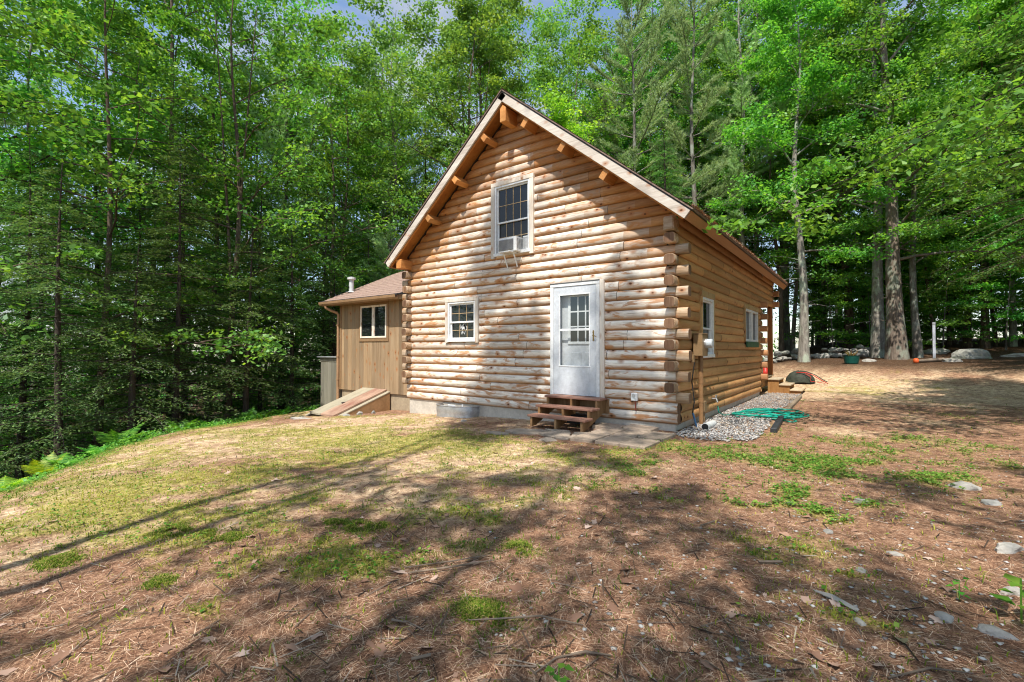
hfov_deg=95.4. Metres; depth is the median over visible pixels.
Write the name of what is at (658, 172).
hemlock tree
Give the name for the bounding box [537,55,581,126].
pine tree
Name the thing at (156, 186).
maple tree
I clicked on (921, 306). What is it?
sapling
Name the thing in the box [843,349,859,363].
planter
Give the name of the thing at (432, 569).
stick
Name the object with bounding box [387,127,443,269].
hemlock tree
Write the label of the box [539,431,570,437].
flagstone
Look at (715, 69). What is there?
maple tree
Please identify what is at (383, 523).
moss cushion
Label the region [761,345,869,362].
stone wall
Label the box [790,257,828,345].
hemlock tree
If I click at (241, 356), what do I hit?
sapling
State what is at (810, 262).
maple tree
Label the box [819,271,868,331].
sapling
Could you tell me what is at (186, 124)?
hemlock tree
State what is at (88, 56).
oak tree
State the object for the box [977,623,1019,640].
stone
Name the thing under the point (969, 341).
slim tree
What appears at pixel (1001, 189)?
slim tree
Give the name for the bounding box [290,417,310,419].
stone
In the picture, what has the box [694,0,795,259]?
pine tree
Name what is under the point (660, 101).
oak tree
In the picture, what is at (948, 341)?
slim tree
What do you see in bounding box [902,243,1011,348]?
sapling
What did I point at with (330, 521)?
moss cushion
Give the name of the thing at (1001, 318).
slim tree
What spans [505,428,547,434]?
flagstone
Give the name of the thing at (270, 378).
hemlock tree
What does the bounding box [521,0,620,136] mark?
oak tree
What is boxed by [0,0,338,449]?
maple tree
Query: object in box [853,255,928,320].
sapling
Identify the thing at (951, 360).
boulder
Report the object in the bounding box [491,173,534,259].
gable window
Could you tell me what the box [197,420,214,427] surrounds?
fern
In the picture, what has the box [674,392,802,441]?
gravel
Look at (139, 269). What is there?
hemlock tree
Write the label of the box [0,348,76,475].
sapling
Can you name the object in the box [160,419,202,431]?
fern
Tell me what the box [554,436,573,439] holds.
flagstone
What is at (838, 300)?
sapling
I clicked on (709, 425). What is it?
drain pipe
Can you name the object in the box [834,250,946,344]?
sapling
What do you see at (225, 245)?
slim tree
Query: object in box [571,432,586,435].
flagstone
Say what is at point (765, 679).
stick
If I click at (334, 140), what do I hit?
oak tree
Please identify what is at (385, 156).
maple tree
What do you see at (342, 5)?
sky
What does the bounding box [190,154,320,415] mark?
hemlock tree
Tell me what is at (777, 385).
porch steps
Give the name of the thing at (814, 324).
sapling
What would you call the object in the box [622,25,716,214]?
oak tree
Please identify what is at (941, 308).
sapling
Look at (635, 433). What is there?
paver
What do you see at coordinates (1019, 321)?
sapling
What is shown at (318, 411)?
door
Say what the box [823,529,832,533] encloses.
stone
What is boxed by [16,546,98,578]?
grass patch
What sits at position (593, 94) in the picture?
maple tree
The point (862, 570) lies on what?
stone
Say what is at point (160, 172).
maple tree
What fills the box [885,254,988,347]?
sapling
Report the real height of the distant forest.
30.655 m
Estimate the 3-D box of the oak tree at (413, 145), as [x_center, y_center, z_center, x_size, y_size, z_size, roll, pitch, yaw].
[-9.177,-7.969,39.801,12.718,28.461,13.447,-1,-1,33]
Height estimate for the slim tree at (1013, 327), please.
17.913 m
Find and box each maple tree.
[0,0,194,445]
[0,0,200,430]
[0,0,318,431]
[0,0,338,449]
[0,0,423,423]
[0,64,120,367]
[7,69,129,406]
[53,0,321,420]
[53,42,239,428]
[66,39,262,394]
[177,38,301,399]
[206,14,429,355]
[208,0,396,411]
[261,13,407,372]
[270,64,375,332]
[273,115,391,381]
[286,118,404,351]
[347,123,407,248]
[387,0,544,191]
[528,0,682,180]
[566,70,678,184]
[570,93,627,141]
[577,81,690,168]
[590,0,736,222]
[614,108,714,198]
[636,39,793,238]
[665,82,778,320]
[709,10,845,301]
[717,38,816,302]
[723,82,861,325]
[769,114,868,314]
[774,206,843,324]
[814,1,964,292]
[912,0,1004,320]
[989,209,1023,240]
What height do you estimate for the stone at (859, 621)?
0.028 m
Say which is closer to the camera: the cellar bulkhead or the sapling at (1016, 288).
the cellar bulkhead
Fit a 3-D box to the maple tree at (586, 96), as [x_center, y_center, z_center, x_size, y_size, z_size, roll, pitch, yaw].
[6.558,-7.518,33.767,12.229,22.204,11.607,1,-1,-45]
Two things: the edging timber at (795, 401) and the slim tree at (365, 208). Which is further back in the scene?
the slim tree at (365, 208)
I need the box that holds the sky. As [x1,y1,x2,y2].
[0,0,1022,377]
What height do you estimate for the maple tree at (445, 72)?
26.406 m
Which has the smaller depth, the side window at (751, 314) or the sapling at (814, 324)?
the side window at (751, 314)
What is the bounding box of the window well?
[436,402,479,417]
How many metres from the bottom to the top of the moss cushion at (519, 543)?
0.066 m
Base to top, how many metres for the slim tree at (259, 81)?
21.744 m
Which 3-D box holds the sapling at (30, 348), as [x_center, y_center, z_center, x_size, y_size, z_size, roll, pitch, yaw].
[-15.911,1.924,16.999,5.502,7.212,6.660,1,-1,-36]
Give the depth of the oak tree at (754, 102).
33.30 m
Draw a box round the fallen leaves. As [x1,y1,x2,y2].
[0,426,999,681]
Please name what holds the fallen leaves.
on the ground at (972, 392)
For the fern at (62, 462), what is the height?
0.315 m
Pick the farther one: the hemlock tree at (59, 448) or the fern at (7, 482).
the hemlock tree at (59, 448)
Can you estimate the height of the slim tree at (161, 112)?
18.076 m
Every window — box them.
[359,301,388,341]
[445,296,479,342]
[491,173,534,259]
[697,290,714,357]
[743,304,758,346]
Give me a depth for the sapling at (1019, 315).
21.87 m
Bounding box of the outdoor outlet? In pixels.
[631,393,637,410]
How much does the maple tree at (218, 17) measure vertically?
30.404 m
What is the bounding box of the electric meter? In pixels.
[691,333,713,426]
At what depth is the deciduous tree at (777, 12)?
20.96 m
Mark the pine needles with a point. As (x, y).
(586, 671)
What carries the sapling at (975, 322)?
on the ground at (972, 392)
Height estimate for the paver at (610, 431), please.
0.059 m
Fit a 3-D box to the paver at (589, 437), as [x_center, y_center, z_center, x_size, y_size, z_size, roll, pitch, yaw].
[1.234,1.521,7.324,0.380,0.060,0.612,-1,-1,38]
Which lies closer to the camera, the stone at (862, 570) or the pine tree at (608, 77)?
the stone at (862, 570)
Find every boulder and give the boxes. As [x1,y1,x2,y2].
[923,348,949,353]
[942,358,962,361]
[951,348,992,358]
[999,353,1023,356]
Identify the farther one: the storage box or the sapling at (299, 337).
the sapling at (299, 337)
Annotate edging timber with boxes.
[770,416,783,432]
[786,395,801,408]
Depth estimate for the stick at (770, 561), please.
2.97 m
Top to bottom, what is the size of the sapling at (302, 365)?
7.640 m
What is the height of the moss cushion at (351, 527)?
0.049 m
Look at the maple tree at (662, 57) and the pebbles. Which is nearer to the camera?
the pebbles
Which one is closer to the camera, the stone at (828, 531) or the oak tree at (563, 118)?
the stone at (828, 531)
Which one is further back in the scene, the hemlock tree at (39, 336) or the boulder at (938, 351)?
the boulder at (938, 351)
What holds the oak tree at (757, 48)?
on the ground at (972, 392)
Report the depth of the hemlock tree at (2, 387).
11.32 m
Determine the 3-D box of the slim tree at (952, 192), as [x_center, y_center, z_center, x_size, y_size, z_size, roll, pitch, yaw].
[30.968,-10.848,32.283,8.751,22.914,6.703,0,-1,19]
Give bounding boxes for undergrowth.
[0,405,320,489]
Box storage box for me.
[317,356,341,405]
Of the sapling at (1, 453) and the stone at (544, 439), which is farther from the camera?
the sapling at (1, 453)
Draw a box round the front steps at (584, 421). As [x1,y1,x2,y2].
[527,394,607,431]
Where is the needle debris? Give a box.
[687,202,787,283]
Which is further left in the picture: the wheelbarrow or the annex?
the annex
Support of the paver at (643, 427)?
on the ground at (972, 392)
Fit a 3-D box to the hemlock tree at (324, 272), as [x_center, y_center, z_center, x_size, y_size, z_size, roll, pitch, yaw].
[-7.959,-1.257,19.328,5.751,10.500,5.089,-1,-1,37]
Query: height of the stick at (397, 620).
0.012 m
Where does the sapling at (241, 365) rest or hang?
on the ground at (972, 392)
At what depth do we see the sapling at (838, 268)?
28.93 m
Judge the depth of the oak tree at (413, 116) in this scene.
33.39 m
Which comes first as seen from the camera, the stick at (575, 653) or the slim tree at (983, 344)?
the stick at (575, 653)
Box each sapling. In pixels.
[0,297,153,485]
[0,342,52,474]
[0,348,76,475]
[34,325,169,461]
[46,333,187,457]
[114,290,282,427]
[171,301,307,426]
[212,338,287,421]
[253,313,336,418]
[254,312,339,411]
[274,327,328,407]
[774,242,884,352]
[788,254,885,346]
[789,270,843,344]
[814,258,922,339]
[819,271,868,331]
[825,256,922,343]
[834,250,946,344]
[839,216,965,339]
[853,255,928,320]
[867,262,951,340]
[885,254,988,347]
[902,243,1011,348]
[907,241,1023,343]
[907,267,971,336]
[908,265,980,342]
[932,213,1023,349]
[941,263,1023,335]
[968,244,1023,308]
[973,270,1022,331]
[975,244,1023,327]
[990,276,1023,332]
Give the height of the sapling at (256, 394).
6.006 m
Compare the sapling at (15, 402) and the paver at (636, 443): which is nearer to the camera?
the paver at (636, 443)
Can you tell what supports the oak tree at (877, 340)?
on the ground at (972, 392)
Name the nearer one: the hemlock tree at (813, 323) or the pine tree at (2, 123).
the pine tree at (2, 123)
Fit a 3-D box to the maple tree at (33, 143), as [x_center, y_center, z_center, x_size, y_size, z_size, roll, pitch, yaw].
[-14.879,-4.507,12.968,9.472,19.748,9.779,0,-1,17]
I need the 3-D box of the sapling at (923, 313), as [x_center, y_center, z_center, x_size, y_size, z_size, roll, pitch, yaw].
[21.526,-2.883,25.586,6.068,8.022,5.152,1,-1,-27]
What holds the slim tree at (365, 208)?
on the ground at (972, 392)
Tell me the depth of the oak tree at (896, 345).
20.74 m
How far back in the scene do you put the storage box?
15.06 m
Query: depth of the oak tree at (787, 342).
29.58 m
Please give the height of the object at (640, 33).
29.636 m
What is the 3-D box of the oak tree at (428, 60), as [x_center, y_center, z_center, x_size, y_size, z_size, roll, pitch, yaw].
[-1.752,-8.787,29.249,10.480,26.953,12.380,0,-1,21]
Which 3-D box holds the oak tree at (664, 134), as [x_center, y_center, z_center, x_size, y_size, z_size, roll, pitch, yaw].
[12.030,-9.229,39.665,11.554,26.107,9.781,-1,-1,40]
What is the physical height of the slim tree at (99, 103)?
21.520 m
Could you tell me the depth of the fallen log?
19.08 m
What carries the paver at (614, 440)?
on the ground at (972, 392)
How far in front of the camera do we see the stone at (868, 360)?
20.21 m
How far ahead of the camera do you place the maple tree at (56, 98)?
24.43 m
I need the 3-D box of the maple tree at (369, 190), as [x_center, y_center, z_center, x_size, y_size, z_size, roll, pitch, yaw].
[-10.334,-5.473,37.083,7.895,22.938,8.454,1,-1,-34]
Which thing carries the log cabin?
on the ground at (972, 392)
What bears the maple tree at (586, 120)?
on the ground at (972, 392)
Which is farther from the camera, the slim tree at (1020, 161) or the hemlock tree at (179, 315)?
the slim tree at (1020, 161)
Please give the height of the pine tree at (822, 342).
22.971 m
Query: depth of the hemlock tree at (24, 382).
12.29 m
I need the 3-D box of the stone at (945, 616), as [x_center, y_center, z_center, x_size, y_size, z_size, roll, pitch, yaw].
[2.186,1.396,2.354,0.079,0.032,0.109,-1,-1,40]
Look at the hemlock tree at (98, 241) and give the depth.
19.82 m
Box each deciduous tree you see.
[705,0,909,361]
[762,3,906,350]
[816,0,1023,357]
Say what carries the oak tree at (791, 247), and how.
on the ground at (972, 392)
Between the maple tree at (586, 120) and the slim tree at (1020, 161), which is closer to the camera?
the slim tree at (1020, 161)
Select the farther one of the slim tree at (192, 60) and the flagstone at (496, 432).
the slim tree at (192, 60)
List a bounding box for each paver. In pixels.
[570,432,609,442]
[591,427,625,434]
[592,422,626,429]
[595,434,634,445]
[614,429,651,437]
[619,438,659,448]
[623,424,658,431]
[638,431,675,441]
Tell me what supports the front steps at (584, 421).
on the ground at (972, 392)
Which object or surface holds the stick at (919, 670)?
on the ground at (972, 392)
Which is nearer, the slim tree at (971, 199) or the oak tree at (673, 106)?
the slim tree at (971, 199)
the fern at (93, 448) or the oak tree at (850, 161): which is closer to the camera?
the fern at (93, 448)
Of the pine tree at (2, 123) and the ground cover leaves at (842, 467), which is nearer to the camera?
the ground cover leaves at (842, 467)
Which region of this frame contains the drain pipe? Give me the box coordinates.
[701,420,716,429]
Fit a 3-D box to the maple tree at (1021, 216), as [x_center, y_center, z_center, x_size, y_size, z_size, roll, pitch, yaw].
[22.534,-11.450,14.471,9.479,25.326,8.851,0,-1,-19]
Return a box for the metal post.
[932,322,935,357]
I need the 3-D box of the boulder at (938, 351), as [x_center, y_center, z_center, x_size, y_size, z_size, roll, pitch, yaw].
[20.584,0.509,22.652,1.127,0.321,0.747,-1,-1,32]
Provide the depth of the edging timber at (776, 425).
8.12 m
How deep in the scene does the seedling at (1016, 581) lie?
2.31 m
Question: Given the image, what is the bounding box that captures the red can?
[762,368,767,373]
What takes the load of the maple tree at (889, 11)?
on the ground at (972, 392)
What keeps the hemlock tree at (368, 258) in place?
on the ground at (972, 392)
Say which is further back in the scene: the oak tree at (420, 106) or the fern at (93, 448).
the oak tree at (420, 106)
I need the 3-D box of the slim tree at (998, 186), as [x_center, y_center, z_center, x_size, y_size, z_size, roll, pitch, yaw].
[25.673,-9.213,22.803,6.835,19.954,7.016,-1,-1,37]
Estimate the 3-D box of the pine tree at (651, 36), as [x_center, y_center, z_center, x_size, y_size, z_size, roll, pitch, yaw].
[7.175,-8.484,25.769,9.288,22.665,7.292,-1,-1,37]
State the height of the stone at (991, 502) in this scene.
0.048 m
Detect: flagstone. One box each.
[486,431,508,434]
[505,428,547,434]
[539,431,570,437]
[545,428,570,432]
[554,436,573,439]
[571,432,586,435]
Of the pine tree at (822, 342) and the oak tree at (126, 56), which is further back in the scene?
the pine tree at (822, 342)
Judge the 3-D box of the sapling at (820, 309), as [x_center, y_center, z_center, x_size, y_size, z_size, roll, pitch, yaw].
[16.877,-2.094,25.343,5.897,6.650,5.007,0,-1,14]
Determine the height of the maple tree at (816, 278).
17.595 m
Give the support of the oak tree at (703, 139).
on the ground at (972, 392)
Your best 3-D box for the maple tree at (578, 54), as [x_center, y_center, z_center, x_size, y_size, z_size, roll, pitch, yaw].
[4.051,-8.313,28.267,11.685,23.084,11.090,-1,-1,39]
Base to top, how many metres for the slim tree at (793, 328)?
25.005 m
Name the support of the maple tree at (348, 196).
on the ground at (972, 392)
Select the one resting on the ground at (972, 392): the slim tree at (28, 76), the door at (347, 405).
the slim tree at (28, 76)
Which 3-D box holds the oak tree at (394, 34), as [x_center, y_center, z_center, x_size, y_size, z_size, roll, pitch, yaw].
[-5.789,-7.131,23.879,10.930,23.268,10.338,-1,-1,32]
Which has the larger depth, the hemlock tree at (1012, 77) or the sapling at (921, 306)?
the sapling at (921, 306)
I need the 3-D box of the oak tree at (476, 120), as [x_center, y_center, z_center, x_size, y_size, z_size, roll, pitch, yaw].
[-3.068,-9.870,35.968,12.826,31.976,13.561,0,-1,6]
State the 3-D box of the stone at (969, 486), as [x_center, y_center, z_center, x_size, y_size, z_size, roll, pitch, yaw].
[4.532,1.460,4.665,0.259,0.098,0.171,-1,-1,37]
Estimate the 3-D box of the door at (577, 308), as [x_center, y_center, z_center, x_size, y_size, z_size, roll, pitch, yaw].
[1.263,-0.044,9.011,1.170,2.210,0.207,-1,-1,37]
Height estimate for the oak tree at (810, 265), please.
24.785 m
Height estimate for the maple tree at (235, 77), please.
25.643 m
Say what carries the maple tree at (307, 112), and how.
on the ground at (972, 392)
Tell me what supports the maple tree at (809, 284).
on the ground at (972, 392)
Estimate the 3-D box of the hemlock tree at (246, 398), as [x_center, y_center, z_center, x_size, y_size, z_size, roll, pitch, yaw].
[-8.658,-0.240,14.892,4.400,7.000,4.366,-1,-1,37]
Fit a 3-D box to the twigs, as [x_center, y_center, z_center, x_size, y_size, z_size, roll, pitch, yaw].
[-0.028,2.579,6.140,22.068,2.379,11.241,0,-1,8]
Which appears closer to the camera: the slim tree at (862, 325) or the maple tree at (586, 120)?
the slim tree at (862, 325)
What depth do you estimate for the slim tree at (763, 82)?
25.36 m
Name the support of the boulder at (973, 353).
on the ground at (972, 392)
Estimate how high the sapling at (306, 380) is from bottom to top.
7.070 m
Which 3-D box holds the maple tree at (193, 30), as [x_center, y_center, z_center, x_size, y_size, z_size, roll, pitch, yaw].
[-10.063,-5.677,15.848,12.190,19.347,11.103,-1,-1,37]
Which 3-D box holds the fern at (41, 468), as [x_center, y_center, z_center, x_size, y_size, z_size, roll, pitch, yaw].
[-7.734,2.064,7.740,0.776,0.379,0.558,-1,-1,36]
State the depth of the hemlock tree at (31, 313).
22.64 m
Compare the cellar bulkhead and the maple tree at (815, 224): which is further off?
the maple tree at (815, 224)
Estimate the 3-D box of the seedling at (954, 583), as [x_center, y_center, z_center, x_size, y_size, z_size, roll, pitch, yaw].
[2.431,1.355,2.534,0.104,0.134,0.090,0,-1,-20]
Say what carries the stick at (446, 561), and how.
on the ground at (972, 392)
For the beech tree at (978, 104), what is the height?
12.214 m
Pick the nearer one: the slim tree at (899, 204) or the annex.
the annex
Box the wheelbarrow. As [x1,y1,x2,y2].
[785,370,827,383]
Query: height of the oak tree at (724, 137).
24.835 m
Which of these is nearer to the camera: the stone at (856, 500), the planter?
the stone at (856, 500)
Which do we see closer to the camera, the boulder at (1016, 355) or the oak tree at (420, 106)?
the boulder at (1016, 355)
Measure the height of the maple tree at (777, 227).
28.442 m
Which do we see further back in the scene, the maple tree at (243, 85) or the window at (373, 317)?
the maple tree at (243, 85)
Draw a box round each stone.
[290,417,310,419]
[539,437,556,441]
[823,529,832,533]
[853,498,867,503]
[853,617,865,625]
[854,349,869,356]
[855,567,865,572]
[862,359,876,361]
[886,551,903,556]
[934,611,954,623]
[948,481,981,490]
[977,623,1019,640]
[980,499,1001,505]
[994,542,1023,553]
[1000,586,1019,595]
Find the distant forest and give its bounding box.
[2,40,1023,418]
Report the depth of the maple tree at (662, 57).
30.99 m
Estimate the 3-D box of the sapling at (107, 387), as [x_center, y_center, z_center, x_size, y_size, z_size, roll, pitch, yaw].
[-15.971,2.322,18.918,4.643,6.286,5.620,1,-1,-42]
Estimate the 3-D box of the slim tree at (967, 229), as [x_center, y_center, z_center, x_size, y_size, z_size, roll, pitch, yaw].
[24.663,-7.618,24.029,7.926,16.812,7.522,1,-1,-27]
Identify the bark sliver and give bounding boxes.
[813,589,858,610]
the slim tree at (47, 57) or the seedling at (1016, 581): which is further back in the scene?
the slim tree at (47, 57)
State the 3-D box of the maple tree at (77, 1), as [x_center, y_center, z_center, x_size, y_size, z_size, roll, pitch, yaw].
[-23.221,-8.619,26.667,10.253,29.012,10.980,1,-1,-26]
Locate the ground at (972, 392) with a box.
[0,336,1023,681]
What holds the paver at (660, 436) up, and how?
on the ground at (972, 392)
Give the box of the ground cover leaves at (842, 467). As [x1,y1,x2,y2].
[0,399,1023,644]
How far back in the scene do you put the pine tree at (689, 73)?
24.82 m
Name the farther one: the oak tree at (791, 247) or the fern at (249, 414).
the oak tree at (791, 247)
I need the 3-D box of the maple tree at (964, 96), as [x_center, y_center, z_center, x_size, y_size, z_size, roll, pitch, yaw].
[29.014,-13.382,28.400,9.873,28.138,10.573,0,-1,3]
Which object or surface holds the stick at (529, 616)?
on the moss cushion at (488, 607)
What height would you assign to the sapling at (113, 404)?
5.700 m
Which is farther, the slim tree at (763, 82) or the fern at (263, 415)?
the slim tree at (763, 82)
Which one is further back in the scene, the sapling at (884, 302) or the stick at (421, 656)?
the sapling at (884, 302)
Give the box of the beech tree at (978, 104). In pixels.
[702,0,1023,243]
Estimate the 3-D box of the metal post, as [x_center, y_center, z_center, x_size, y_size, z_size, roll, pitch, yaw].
[17.816,0.179,19.648,0.100,1.940,0.075,-1,-1,37]
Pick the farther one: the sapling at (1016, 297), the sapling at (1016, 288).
the sapling at (1016, 297)
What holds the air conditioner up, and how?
attached to the log cabin
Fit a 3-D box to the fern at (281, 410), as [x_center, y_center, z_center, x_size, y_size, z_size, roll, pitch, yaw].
[-7.323,2.212,14.733,0.775,0.347,0.694,1,-1,-45]
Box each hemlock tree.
[0,121,144,477]
[0,138,125,481]
[0,158,176,472]
[0,246,75,481]
[1,190,86,439]
[31,106,172,448]
[31,244,229,440]
[35,159,220,459]
[36,144,286,443]
[66,83,277,444]
[155,224,313,420]
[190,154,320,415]
[213,204,336,412]
[234,322,289,417]
[257,193,350,411]
[279,269,348,409]
[298,270,333,402]
[316,213,390,404]
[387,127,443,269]
[649,130,697,204]
[789,243,842,343]
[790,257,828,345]
[795,272,839,343]
[899,0,1023,296]
[961,33,1023,283]
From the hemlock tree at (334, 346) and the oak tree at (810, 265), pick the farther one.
the oak tree at (810, 265)
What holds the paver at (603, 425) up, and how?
on the ground at (972, 392)
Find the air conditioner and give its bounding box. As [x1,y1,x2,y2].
[498,235,527,267]
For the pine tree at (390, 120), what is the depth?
31.13 m
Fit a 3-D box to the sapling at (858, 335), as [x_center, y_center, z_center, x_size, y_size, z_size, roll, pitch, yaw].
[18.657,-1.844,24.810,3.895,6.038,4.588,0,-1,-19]
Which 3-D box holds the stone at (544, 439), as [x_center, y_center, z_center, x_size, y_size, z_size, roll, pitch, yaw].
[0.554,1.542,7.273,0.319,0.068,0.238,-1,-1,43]
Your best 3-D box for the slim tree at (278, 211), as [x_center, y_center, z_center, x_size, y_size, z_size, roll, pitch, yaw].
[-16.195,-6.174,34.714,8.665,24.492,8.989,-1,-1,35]
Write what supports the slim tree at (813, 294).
on the ground at (972, 392)
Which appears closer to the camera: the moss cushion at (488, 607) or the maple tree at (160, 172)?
the moss cushion at (488, 607)
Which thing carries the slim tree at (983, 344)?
on the ground at (972, 392)
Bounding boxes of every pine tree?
[0,11,54,243]
[192,63,278,415]
[231,14,348,412]
[336,224,402,331]
[337,18,434,282]
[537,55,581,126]
[574,43,673,185]
[580,81,624,153]
[582,0,728,195]
[638,0,751,238]
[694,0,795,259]
[776,17,868,345]
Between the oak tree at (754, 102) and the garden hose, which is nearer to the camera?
the garden hose
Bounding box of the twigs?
[0,412,1023,681]
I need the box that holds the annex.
[318,271,411,410]
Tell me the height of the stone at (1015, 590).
0.056 m
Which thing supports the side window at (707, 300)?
in the log cabin
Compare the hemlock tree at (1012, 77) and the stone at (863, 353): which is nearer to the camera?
the hemlock tree at (1012, 77)
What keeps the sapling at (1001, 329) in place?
on the ground at (972, 392)
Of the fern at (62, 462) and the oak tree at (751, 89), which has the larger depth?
the oak tree at (751, 89)
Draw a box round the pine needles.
[0,417,1023,681]
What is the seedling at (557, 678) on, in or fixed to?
on the ground at (972, 392)
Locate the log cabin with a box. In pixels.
[384,88,787,431]
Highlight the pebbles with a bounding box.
[489,424,1023,681]
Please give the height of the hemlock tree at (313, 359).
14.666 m
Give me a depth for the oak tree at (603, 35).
40.70 m
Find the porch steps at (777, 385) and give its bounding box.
[768,377,805,393]
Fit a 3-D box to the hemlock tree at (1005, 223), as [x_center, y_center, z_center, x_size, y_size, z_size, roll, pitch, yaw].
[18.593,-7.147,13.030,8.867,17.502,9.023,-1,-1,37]
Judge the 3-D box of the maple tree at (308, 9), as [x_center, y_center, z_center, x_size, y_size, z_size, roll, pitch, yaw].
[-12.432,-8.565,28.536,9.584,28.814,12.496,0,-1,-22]
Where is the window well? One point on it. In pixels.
(449, 410)
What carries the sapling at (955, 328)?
on the ground at (972, 392)
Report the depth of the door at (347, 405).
12.62 m
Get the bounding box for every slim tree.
[0,0,163,473]
[0,33,118,442]
[43,0,252,430]
[73,95,203,318]
[118,107,244,414]
[172,185,251,417]
[181,73,325,410]
[223,104,345,405]
[297,95,393,310]
[331,126,419,276]
[695,0,871,354]
[699,45,877,356]
[752,123,839,330]
[789,28,928,346]
[789,147,853,344]
[814,31,954,313]
[832,30,1023,347]
[852,9,1023,344]
[883,29,1023,345]
[902,0,1023,346]
[903,0,1023,348]
[907,35,990,340]
[944,7,1023,342]
[946,3,1023,292]
[947,0,1023,346]
[957,279,1006,338]
[964,20,1022,253]
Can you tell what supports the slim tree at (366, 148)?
on the ground at (972, 392)
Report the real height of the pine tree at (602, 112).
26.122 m
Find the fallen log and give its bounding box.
[919,358,944,361]
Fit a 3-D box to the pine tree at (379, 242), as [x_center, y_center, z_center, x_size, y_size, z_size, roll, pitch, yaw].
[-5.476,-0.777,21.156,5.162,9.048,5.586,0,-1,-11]
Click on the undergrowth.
(127, 441)
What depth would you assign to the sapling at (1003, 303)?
30.10 m
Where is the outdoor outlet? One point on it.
(634, 396)
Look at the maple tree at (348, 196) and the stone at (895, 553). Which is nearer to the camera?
the stone at (895, 553)
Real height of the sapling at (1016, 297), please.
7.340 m
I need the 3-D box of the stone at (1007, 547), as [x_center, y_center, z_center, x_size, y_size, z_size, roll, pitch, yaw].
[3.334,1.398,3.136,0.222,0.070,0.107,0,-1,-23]
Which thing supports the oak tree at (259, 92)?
on the ground at (972, 392)
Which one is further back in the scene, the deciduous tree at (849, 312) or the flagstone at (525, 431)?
the deciduous tree at (849, 312)
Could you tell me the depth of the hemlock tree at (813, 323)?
50.52 m
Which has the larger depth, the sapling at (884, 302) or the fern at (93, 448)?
the sapling at (884, 302)
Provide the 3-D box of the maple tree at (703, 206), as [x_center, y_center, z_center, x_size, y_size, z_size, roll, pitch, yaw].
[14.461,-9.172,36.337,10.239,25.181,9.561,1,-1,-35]
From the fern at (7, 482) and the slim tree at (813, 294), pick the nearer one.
the fern at (7, 482)
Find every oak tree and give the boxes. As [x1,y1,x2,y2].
[0,0,205,228]
[0,0,208,341]
[183,0,360,403]
[271,62,401,318]
[292,0,469,287]
[327,100,443,270]
[337,87,443,259]
[343,33,453,235]
[357,0,545,274]
[384,0,523,228]
[404,1,524,186]
[432,3,567,189]
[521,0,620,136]
[535,77,632,166]
[575,2,671,135]
[591,0,759,219]
[598,43,718,170]
[607,92,701,200]
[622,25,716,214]
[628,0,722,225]
[647,0,794,258]
[651,0,916,350]
[661,0,876,256]
[665,1,811,258]
[665,42,782,246]
[671,0,825,261]
[718,84,853,304]
[741,0,1023,359]
[763,0,1009,357]
[768,114,860,341]
[799,27,918,247]
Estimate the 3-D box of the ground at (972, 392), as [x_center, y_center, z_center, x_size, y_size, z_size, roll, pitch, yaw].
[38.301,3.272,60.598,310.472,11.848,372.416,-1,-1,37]
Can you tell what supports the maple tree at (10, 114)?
on the ground at (972, 392)
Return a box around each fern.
[0,475,28,488]
[21,451,66,474]
[41,452,87,468]
[77,441,115,455]
[93,421,148,446]
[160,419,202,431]
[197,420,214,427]
[230,407,264,420]
[254,410,272,417]
[271,406,291,414]
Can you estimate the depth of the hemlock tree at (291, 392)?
16.57 m
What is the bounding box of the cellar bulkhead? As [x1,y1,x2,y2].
[299,387,389,416]
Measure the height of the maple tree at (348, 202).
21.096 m
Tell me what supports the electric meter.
attached to the log cabin
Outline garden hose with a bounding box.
[717,406,809,422]
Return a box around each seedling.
[544,663,573,681]
[946,577,970,599]
[990,573,1023,621]
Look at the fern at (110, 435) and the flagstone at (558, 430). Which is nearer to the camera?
the flagstone at (558, 430)
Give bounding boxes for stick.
[391,619,406,622]
[405,554,491,567]
[408,559,493,573]
[411,653,430,659]
[468,615,582,624]
[533,650,610,673]
[746,677,783,681]
[758,560,782,562]
[888,667,973,677]
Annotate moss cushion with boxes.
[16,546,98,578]
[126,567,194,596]
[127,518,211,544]
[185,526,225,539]
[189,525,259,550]
[321,514,349,530]
[322,515,384,540]
[371,520,393,529]
[419,579,545,641]
[493,537,554,559]
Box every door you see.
[310,387,371,414]
[321,388,386,415]
[550,279,606,397]
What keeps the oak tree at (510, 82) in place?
on the ground at (972, 392)
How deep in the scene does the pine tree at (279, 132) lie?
22.56 m
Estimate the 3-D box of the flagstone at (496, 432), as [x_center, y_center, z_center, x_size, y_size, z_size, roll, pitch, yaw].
[-0.272,1.592,7.980,0.437,0.062,0.209,-1,-1,37]
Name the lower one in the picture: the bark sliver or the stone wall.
the bark sliver
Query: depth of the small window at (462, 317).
10.88 m
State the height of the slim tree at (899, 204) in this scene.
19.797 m
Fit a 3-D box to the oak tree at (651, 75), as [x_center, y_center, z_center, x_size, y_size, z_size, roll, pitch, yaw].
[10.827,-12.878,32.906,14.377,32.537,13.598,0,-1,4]

